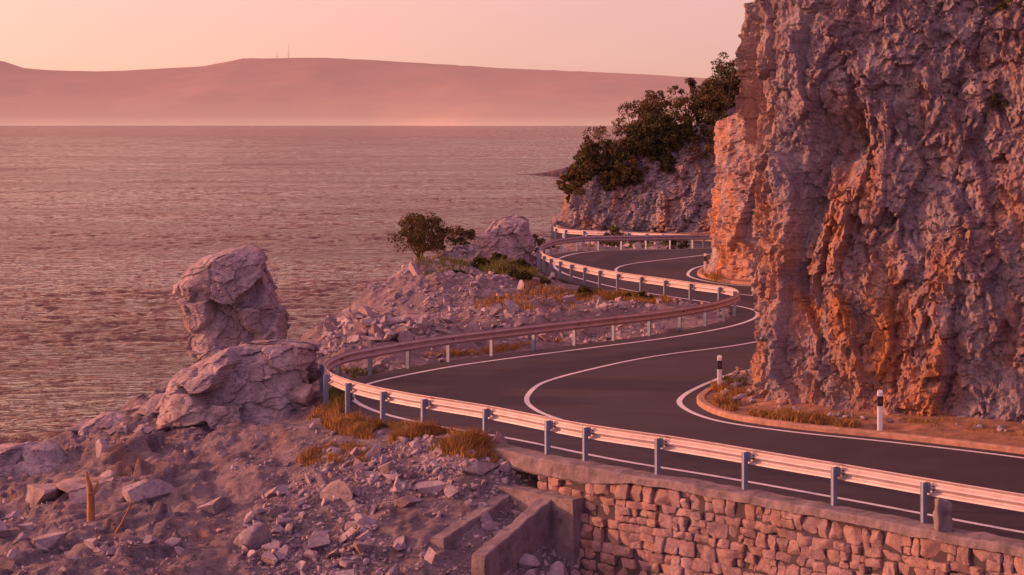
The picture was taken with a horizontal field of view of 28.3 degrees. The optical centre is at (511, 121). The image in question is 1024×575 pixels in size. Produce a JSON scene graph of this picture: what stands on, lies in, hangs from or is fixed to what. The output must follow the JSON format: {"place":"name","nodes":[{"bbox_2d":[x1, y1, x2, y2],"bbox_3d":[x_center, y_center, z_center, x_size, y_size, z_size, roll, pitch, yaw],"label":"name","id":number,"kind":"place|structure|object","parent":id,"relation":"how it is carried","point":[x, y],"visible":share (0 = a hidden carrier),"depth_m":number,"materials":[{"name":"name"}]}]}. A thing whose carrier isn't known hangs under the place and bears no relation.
{"place":"outdoors","nodes":[
{"label":"outdoors","id":0,"kind":"place"},
{"bbox_2d":[0,126,627,443],"bbox_3d":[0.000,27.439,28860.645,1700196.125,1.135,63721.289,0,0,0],"label":"sea","id":1,"kind":"structure","parent":0,"point":[109,235],"depth_m":579.35,"materials":[{"name":"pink liquid"}]},
{"bbox_2d":[0,212,730,574],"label":"ground","id":2,"kind":"structure","parent":0,"point":[198,474],"depth_m":48.39,"materials":[{"name":"grey stone"}]},
{"bbox_2d":[0,520,11,538],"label":"rock","id":3,"kind":"object","parent":2,"relation":"on","point":[5,531],"visible":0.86,"depth_m":47.35,"materials":[{"name":"stone"}]},
{"bbox_2d":[0,441,67,480],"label":"boulder","id":4,"kind":"object","parent":2,"relation":"on","point":[18,460],"visible":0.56,"depth_m":53.44,"materials":[{"name":"stone"}]},
{"bbox_2d":[23,483,63,507],"bbox_3d":[-11.256,9.242,49.833,1.279,0.654,1.100,0,0,-24],"label":"rock","id":5,"kind":"object","parent":2,"relation":"on","point":[34,494],"visible":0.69,"depth_m":49.61,"materials":[{"name":"stone"}]},
{"bbox_2d":[34,531,68,549],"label":"rock","id":6,"kind":"object","parent":2,"relation":"on","point":[50,541],"visible":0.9,"depth_m":45.28,"materials":[{"name":"stone"}]},
{"bbox_2d":[85,472,98,521],"bbox_3d":[-9.642,8.740,46.625,0.262,1.409,0.249,0,0,-34],"label":"weathered tree stump","id":7,"kind":"object","parent":2,"relation":"on","point":[91,491],"visible":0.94,"depth_m":46.56,"materials":[{"name":"brown wood"}]},
{"bbox_2d":[56,476,130,509],"bbox_3d":[-10.098,9.432,50.016,3.462,1.426,2.589,0,0,0],"label":"boulder","id":8,"kind":"object","parent":2,"relation":"on","point":[74,489],"visible":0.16,"depth_m":49.25,"materials":[{"name":"stone"}]},
{"bbox_2d":[65,411,125,436],"bbox_3d":[-11.090,8.874,56.140,3.925,1.795,2.878,0,0,0],"label":"boulder","id":9,"kind":"object","parent":2,"relation":"on","point":[103,421],"visible":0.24,"depth_m":55.77,"materials":[{"name":"stone"}]},
{"bbox_2d":[115,498,132,532],"bbox_3d":[-8.803,8.949,46.015,0.442,0.866,0.099,0,0,-11],"label":"dead branch","id":10,"kind":"object","parent":2,"relation":"on","point":[118,528],"visible":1,"depth_m":45.99,"materials":[{"name":"brown wood"}]},
{"bbox_2d":[129,393,164,416],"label":"boulder","id":11,"kind":"object","parent":2,"relation":"on","point":[149,406],"visible":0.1,"depth_m":55.56,"materials":[{"name":"stone"}]},
{"bbox_2d":[122,479,174,503],"bbox_3d":[-8.651,8.889,48.566,1.336,0.746,0.728,0,0,-24],"label":"rock","id":12,"kind":"object","parent":2,"relation":"on","point":[148,489],"visible":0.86,"depth_m":48.26,"materials":[{"name":"stone"}]},
{"bbox_2d":[196,496,231,513],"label":"rock","id":13,"kind":"object","parent":2,"relation":"on","point":[217,505],"visible":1,"depth_m":47.09,"materials":[{"name":"stone"}]},
{"bbox_2d":[154,339,320,430],"bbox_3d":[-7.568,7.657,55.786,5.933,3.395,4.464,0,0,0],"label":"boulder","id":14,"kind":"object","parent":2,"relation":"on","point":[259,382],"visible":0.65,"depth_m":54.68,"materials":[{"name":"stone"}]},
{"bbox_2d":[172,245,290,361],"bbox_3d":[-8.202,6.184,59.982,3.752,5.114,3.138,0,0,0],"label":"sea stack rock","id":15,"kind":"object","parent":14,"relation":"on","point":[228,298],"visible":0.66,"depth_m":59.10,"materials":[{"name":"stone"}]},
{"bbox_2d":[234,521,271,549],"bbox_3d":[-5.669,9.092,44.493,0.576,0.706,0.816,0,0,38],"label":"rock","id":16,"kind":"object","parent":2,"relation":"on","point":[255,536],"visible":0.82,"depth_m":44.25,"materials":[{"name":"stone"}]},
{"bbox_2d":[302,529,329,549],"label":"rock","id":17,"kind":"object","parent":2,"relation":"on","point":[317,539],"visible":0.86,"depth_m":44.24,"materials":[{"name":"stone"}]},
{"bbox_2d":[318,478,352,502],"bbox_3d":[-3.876,8.506,46.195,1.078,0.802,0.522,0,0,35],"label":"rock","id":18,"kind":"object","parent":2,"relation":"on","point":[341,488],"visible":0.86,"depth_m":45.95,"materials":[{"name":"stone"}]},
{"bbox_2d":[353,541,376,552],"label":"rock","id":19,"kind":"object","parent":2,"relation":"on","point":[360,546],"visible":1,"depth_m":43.45,"materials":[{"name":"stone"}]},
{"bbox_2d":[392,495,421,507],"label":"rock","id":20,"kind":"object","parent":2,"relation":"on","point":[404,501],"visible":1,"depth_m":45.12,"materials":[{"name":"stone"}]},
{"bbox_2d":[386,211,449,256],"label":"tree","id":21,"kind":"object","parent":2,"relation":"on","point":[419,228],"visible":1,"depth_m":106.54,"materials":[{"name":"green plant"}]},
{"bbox_2d":[435,237,450,250],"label":"shrub","id":22,"kind":"object","parent":2,"relation":"on","point":[442,243],"visible":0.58,"depth_m":107.98,"materials":[{"name":"green plant"}]},
{"bbox_2d":[446,269,467,273],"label":"shrub","id":23,"kind":"object","parent":2,"relation":"on","point":[460,270],"visible":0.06,"depth_m":89.86,"materials":[{"name":"green plant"}]},
{"bbox_2d":[446,225,476,246],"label":"shrub","id":24,"kind":"object","parent":2,"relation":"on","point":[469,234],"visible":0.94,"depth_m":108.89,"materials":[{"name":"green plant"}]},
{"bbox_2d":[462,460,499,474],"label":"rock","id":25,"kind":"object","parent":2,"relation":"on","point":[478,467],"visible":1,"depth_m":45.75,"materials":[{"name":"stone"}]},
{"bbox_2d":[470,256,491,268],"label":"shrub","id":26,"kind":"object","parent":2,"relation":"on","point":[481,261],"visible":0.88,"depth_m":96.95,"materials":[{"name":"green plant"}]},
{"bbox_2d":[490,252,507,260],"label":"shrub","id":27,"kind":"object","parent":2,"relation":"on","point":[496,254],"visible":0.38,"depth_m":102.91,"materials":[{"name":"green plant"}]},
{"bbox_2d":[0,241,1006,574],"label":"rubble","id":28,"kind":"object","parent":2,"relation":"on","point":[362,319],"visible":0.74,"depth_m":47.20,"materials":[{"name":"stone"}]},
{"bbox_2d":[476,215,534,265],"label":"boulder","id":29,"kind":"object","parent":2,"relation":"on","point":[510,235],"visible":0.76,"depth_m":107.05,"materials":[{"name":"stone"}]},
{"bbox_2d":[430,485,583,574],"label":"concrete culvert","id":30,"kind":"object","parent":2,"relation":"on","point":[548,518],"visible":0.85,"depth_m":43.90,"materials":[{"name":"grey concrete"}]},
{"bbox_2d":[498,265,517,271],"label":"shrub","id":31,"kind":"object","parent":2,"relation":"on","point":[510,267],"visible":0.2,"depth_m":94.04,"materials":[{"name":"green plant"}]},
{"bbox_2d":[113,241,909,511],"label":"green grass","id":32,"kind":"structure","parent":2,"relation":"on","point":[339,394],"depth_m":92.94,"materials":[{"name":"plant"}]},
{"bbox_2d":[507,269,532,279],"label":"shrub","id":33,"kind":"object","parent":2,"relation":"on","point":[517,274],"visible":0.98,"depth_m":85.67,"materials":[{"name":"green plant"}]},
{"bbox_2d":[508,258,531,268],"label":"shrub","id":34,"kind":"object","parent":2,"relation":"on","point":[522,261],"visible":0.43,"depth_m":99.23,"materials":[{"name":"green plant"}]},
{"bbox_2d":[530,233,546,252],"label":"shrub","id":35,"kind":"object","parent":2,"relation":"on","point":[539,240],"visible":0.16,"depth_m":120.74,"materials":[{"name":"green plant"}]},
{"bbox_2d":[540,476,547,482],"bbox_3d":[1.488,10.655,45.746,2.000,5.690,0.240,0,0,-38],"label":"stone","id":36,"kind":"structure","parent":2,"relation":"on","point":[544,479],"depth_m":45.10,"materials":[{"name":"beige stone"}]},
{"bbox_2d":[537,276,551,284],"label":"shrub","id":37,"kind":"object","parent":2,"relation":"on","point":[547,281],"visible":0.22,"depth_m":90.00,"materials":[{"name":"green plant"}]},
{"bbox_2d":[535,243,559,252],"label":"shrub","id":38,"kind":"object","parent":2,"relation":"on","point":[555,246],"visible":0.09,"depth_m":125.59,"materials":[{"name":"green plant"}]},
{"bbox_2d":[577,285,601,296],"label":"shrub","id":39,"kind":"object","parent":2,"relation":"on","point":[582,289],"visible":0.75,"depth_m":84.34,"materials":[{"name":"green plant"}]},
{"bbox_2d":[600,225,626,246],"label":"shrub","id":40,"kind":"object","parent":2,"relation":"on","point":[613,229],"visible":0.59,"depth_m":132.77,"materials":[{"name":"green plant"}]},
{"bbox_2d":[621,291,654,300],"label":"shrub","id":41,"kind":"object","parent":2,"relation":"on","point":[643,294],"visible":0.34,"depth_m":83.39,"materials":[{"name":"green plant"}]},
{"bbox_2d":[627,241,649,246],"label":"shrub","id":42,"kind":"object","parent":2,"relation":"on","point":[634,242],"visible":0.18,"depth_m":135.92,"materials":[{"name":"green plant"}]},
{"bbox_2d":[294,242,1023,466],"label":"dry grass","id":43,"kind":"structure","parent":2,"relation":"on","point":[477,441],"depth_m":50.18,"materials":[{"name":"brown plant"}]},
{"bbox_2d":[660,240,688,248],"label":"shrub","id":44,"kind":"object","parent":2,"relation":"on","point":[680,245],"visible":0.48,"depth_m":130.54,"materials":[{"name":"green plant"}]},
{"bbox_2d":[491,443,1023,558],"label":"concrete edge beam","id":45,"kind":"structure","parent":2,"relation":"on","point":[530,461],"depth_m":40.82,"materials":[{"name":"grey concrete"}]},
{"bbox_2d":[933,498,952,531],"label":"concrete marker stone","id":46,"kind":"object","parent":45,"relation":"on","point":[942,516],"visible":1,"depth_m":36.97,"materials":[{"name":"grey concrete"}]},
{"bbox_2d":[538,475,1023,574],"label":"stones","id":47,"kind":"object","parent":2,"relation":"on","point":[659,542],"visible":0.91,"depth_m":40.96,"materials":[{"name":"beige stone"}]},
{"bbox_2d":[548,480,1017,574],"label":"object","id":48,"kind":"object","parent":2,"relation":"on","point":[941,556],"visible":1,"depth_m":40.98,"materials":[{"name":"grey stone"}]},
{"bbox_2d":[697,240,1023,453],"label":"kerb","id":49,"kind":"structure","parent":2,"relation":"on","point":[703,403],"depth_m":48.87,"materials":[{"name":"concrete"}]},
{"bbox_2d":[0,58,736,125],"bbox_3d":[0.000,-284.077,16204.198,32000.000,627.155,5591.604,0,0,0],"label":"distant mountain","id":50,"kind":"structure","parent":0,"point":[297,92],"depth_m":15320.44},
{"bbox_2d":[0,0,753,77],"label":"sky","id":51,"kind":"structure","parent":0,"point":[680,38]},
{"bbox_2d":[516,167,568,174],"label":"headland","id":52,"kind":"structure","parent":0,"point":[559,171],"depth_m":1047.28,"materials":[{"name":"grey stone"}]},
{"bbox_2d":[315,232,1023,539],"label":"road","id":53,"kind":"structure","parent":0,"point":[643,395],"depth_m":53.51,"materials":[{"name":"grey asphalt"}]},
{"bbox_2d":[319,219,1023,522],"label":"guardrail","id":54,"kind":"object","parent":53,"relation":"on","point":[923,487],"visible":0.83,"depth_m":48.87,"materials":[{"name":"metal"}]},
{"bbox_2d":[352,233,1023,532],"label":"road markings","id":55,"kind":"object","parent":53,"relation":"on","point":[532,389],"visible":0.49,"depth_m":52.54,"materials":[{"name":"paint"}]},
{"bbox_2d":[556,0,1023,423],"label":"limestone cliff","id":56,"kind":"structure","parent":0,"point":[848,195],"depth_m":51.45,"materials":[{"name":"grey stone"}]},
{"bbox_2d":[556,164,588,194],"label":"shrub","id":57,"kind":"object","parent":56,"relation":"on","point":[572,183],"visible":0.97,"depth_m":161.95,"materials":[{"name":"green plant"}]},
{"bbox_2d":[560,170,584,192],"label":"shrub","id":58,"kind":"object","parent":56,"relation":"on","point":[565,176],"visible":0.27,"depth_m":164.57,"materials":[{"name":"green plant"}]},
{"bbox_2d":[566,155,585,190],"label":"maquis tree","id":59,"kind":"object","parent":56,"relation":"on","point":[569,177],"visible":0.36,"depth_m":163.70,"materials":[{"name":"green plant"}]},
{"bbox_2d":[566,145,609,180],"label":"maquis tree","id":60,"kind":"object","parent":56,"relation":"on","point":[588,171],"visible":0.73,"depth_m":161.22,"materials":[{"name":"green plant"}]},
{"bbox_2d":[580,143,608,176],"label":"maquis tree","id":61,"kind":"object","parent":56,"relation":"on","point":[601,161],"visible":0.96,"depth_m":161.03,"materials":[{"name":"green plant"}]},
{"bbox_2d":[587,139,618,171],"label":"maquis tree","id":62,"kind":"object","parent":56,"relation":"on","point":[597,146],"visible":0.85,"depth_m":161.49,"materials":[{"name":"green plant"}]},
{"bbox_2d":[577,122,634,168],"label":"maquis tree","id":63,"kind":"object","parent":56,"relation":"on","point":[612,150],"visible":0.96,"depth_m":161.10,"materials":[{"name":"green plant"}]},
{"bbox_2d":[597,161,615,178],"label":"shrub","id":64,"kind":"object","parent":56,"relation":"on","point":[610,165],"visible":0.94,"depth_m":160.66,"materials":[{"name":"green plant"}]},
{"bbox_2d":[600,177,616,190],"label":"shrub","id":65,"kind":"object","parent":56,"relation":"on","point":[606,188],"visible":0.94,"depth_m":160.55,"materials":[{"name":"green plant"}]},
{"bbox_2d":[598,168,623,188],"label":"shrub","id":66,"kind":"object","parent":56,"relation":"on","point":[615,180],"visible":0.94,"depth_m":160.31,"materials":[{"name":"green plant"}]},
{"bbox_2d":[614,171,630,188],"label":"shrub","id":67,"kind":"object","parent":56,"relation":"on","point":[621,180],"visible":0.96,"depth_m":160.06,"materials":[{"name":"green plant"}]},
{"bbox_2d":[614,130,637,153],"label":"shrub","id":68,"kind":"object","parent":56,"relation":"on","point":[623,141],"visible":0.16,"depth_m":162.93,"materials":[{"name":"green plant"}]},
{"bbox_2d":[610,150,643,188],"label":"shrub","id":69,"kind":"object","parent":56,"relation":"on","point":[620,165],"visible":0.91,"depth_m":160.01,"materials":[{"name":"green plant"}]},
{"bbox_2d":[615,153,649,183],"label":"shrub","id":70,"kind":"object","parent":56,"relation":"on","point":[633,159],"visible":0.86,"depth_m":159.95,"materials":[{"name":"green plant"}]},
{"bbox_2d":[611,100,659,140],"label":"maquis tree","id":71,"kind":"object","parent":56,"relation":"on","point":[627,107],"visible":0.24,"depth_m":165.36,"materials":[{"name":"green plant"}]},
{"bbox_2d":[624,122,656,160],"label":"maquis tree","id":72,"kind":"object","parent":56,"relation":"on","point":[646,130],"visible":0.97,"depth_m":160.29,"materials":[{"name":"green plant"}]},
{"bbox_2d":[627,100,669,127],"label":"maquis tree","id":73,"kind":"object","parent":56,"relation":"on","point":[635,112],"visible":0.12,"depth_m":165.90,"materials":[{"name":"green plant"}]},
{"bbox_2d":[634,131,666,158],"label":"shrub","id":74,"kind":"object","parent":56,"relation":"on","point":[642,141],"visible":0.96,"depth_m":160.18,"materials":[{"name":"green plant"}]},
{"bbox_2d":[633,90,676,132],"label":"maquis tree","id":75,"kind":"object","parent":56,"relation":"on","point":[662,104],"visible":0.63,"depth_m":162.10,"materials":[{"name":"green plant"}]},
{"bbox_2d":[641,112,672,141],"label":"maquis tree","id":76,"kind":"object","parent":56,"relation":"on","point":[649,118],"visible":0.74,"depth_m":160.80,"materials":[{"name":"green plant"}]},
{"bbox_2d":[640,89,673,123],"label":"maquis tree","id":77,"kind":"object","parent":56,"relation":"on","point":[660,94],"visible":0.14,"depth_m":165.42,"materials":[{"name":"green plant"}]},
{"bbox_2d":[644,143,671,161],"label":"shrub","id":78,"kind":"object","parent":56,"relation":"on","point":[653,157],"visible":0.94,"depth_m":159.90,"materials":[{"name":"green plant"}]},
{"bbox_2d":[644,114,675,147],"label":"shrub","id":79,"kind":"object","parent":56,"relation":"on","point":[654,128],"visible":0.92,"depth_m":160.07,"materials":[{"name":"green plant"}]},
{"bbox_2d":[648,118,681,153],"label":"shrub","id":80,"kind":"object","parent":56,"relation":"on","point":[676,143],"visible":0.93,"depth_m":160.07,"materials":[{"name":"green plant"}]},
{"bbox_2d":[656,135,675,149],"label":"shrub","id":81,"kind":"object","parent":56,"relation":"on","point":[670,141],"visible":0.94,"depth_m":160.28,"materials":[{"name":"green plant"}]},
{"bbox_2d":[659,157,675,173],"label":"shrub","id":82,"kind":"object","parent":56,"relation":"on","point":[667,164],"visible":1,"depth_m":159.52,"materials":[{"name":"green plant"}]},
{"bbox_2d":[653,106,701,142],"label":"shrub","id":83,"kind":"object","parent":56,"relation":"on","point":[676,134],"visible":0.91,"depth_m":160.13,"materials":[{"name":"green plant"}]},
{"bbox_2d":[673,122,692,145],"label":"shrub","id":84,"kind":"object","parent":56,"relation":"on","point":[681,126],"visible":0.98,"depth_m":160.12,"materials":[{"name":"green plant"}]},
{"bbox_2d":[667,77,712,124],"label":"maquis tree","id":85,"kind":"object","parent":56,"relation":"on","point":[695,95],"visible":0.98,"depth_m":160.84,"materials":[{"name":"green plant"}]},
{"bbox_2d":[683,126,698,140],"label":"shrub","id":86,"kind":"object","parent":56,"relation":"on","point":[690,133],"visible":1,"depth_m":159.96,"materials":[{"name":"green plant"}]},
{"bbox_2d":[673,78,717,122],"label":"maquis tree","id":87,"kind":"object","parent":56,"relation":"on","point":[700,86],"visible":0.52,"depth_m":161.87,"materials":[{"name":"green plant"}]},
{"bbox_2d":[682,127,714,159],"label":"shrub","id":88,"kind":"object","parent":56,"relation":"on","point":[695,148],"visible":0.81,"depth_m":159.30,"materials":[{"name":"green plant"}]},
{"bbox_2d":[691,75,728,124],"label":"maquis tree","id":89,"kind":"object","parent":56,"relation":"on","point":[716,105],"visible":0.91,"depth_m":159.85,"materials":[{"name":"green plant"}]},
{"bbox_2d":[699,109,729,135],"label":"shrub","id":90,"kind":"object","parent":56,"relation":"on","point":[710,117],"visible":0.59,"depth_m":159.25,"materials":[{"name":"green plant"}]},
{"bbox_2d":[705,52,738,113],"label":"maquis tree","id":91,"kind":"object","parent":56,"relation":"on","point":[723,96],"visible":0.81,"depth_m":159.72,"materials":[{"name":"green plant"}]},
{"bbox_2d":[705,69,740,108],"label":"maquis tree","id":92,"kind":"object","parent":56,"relation":"on","point":[727,86],"visible":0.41,"depth_m":162.37,"materials":[{"name":"green plant"}]},
{"bbox_2d":[707,63,741,104],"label":"maquis tree","id":93,"kind":"object","parent":56,"relation":"on","point":[728,68],"visible":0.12,"depth_m":164.42,"materials":[{"name":"green plant"}]},
{"bbox_2d":[987,92,1008,112],"bbox_3d":[12.065,-0.456,50.366,0.707,0.586,0.519,0,0,0],"label":"cliff plant","id":94,"kind":"object","parent":56,"relation":"on","point":[994,102],"visible":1,"depth_m":50.30,"materials":[{"name":"green plant"}]},
{"bbox_2d":[992,0,1020,17],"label":"cliff plant","id":95,"kind":"object","parent":56,"relation":"on","point":[1001,4],"visible":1,"depth_m":50.36,"materials":[{"name":"green plant"}]},
{"bbox_2d":[644,232,1023,446],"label":"verge","id":96,"kind":"structure","parent":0,"point":[949,429],"depth_m":49.06,"materials":[{"name":"soil"}]},
{"bbox_2d":[704,253,706,270],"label":"delineator post","id":97,"kind":"object","parent":96,"relation":"on","point":[705,258],"visible":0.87,"depth_m":99.34,"materials":[{"name":"white plastic"}]},
{"bbox_2d":[717,355,721,387],"bbox_3d":[5.720,7.004,55.997,0.125,1.132,0.120,0,0,0],"label":"delineator post","id":98,"kind":"object","parent":96,"relation":"on","point":[719,368],"visible":0.87,"depth_m":55.95,"materials":[{"name":"white plastic"}]},
{"bbox_2d":[877,390,882,430],"bbox_3d":[8.830,7.004,48.747,0.125,1.132,0.120,0,0,0],"label":"delineator post","id":99,"kind":"object","parent":96,"relation":"on","point":[879,410],"visible":0.9,"depth_m":48.70,"materials":[{"name":"white plastic"}]}
]}

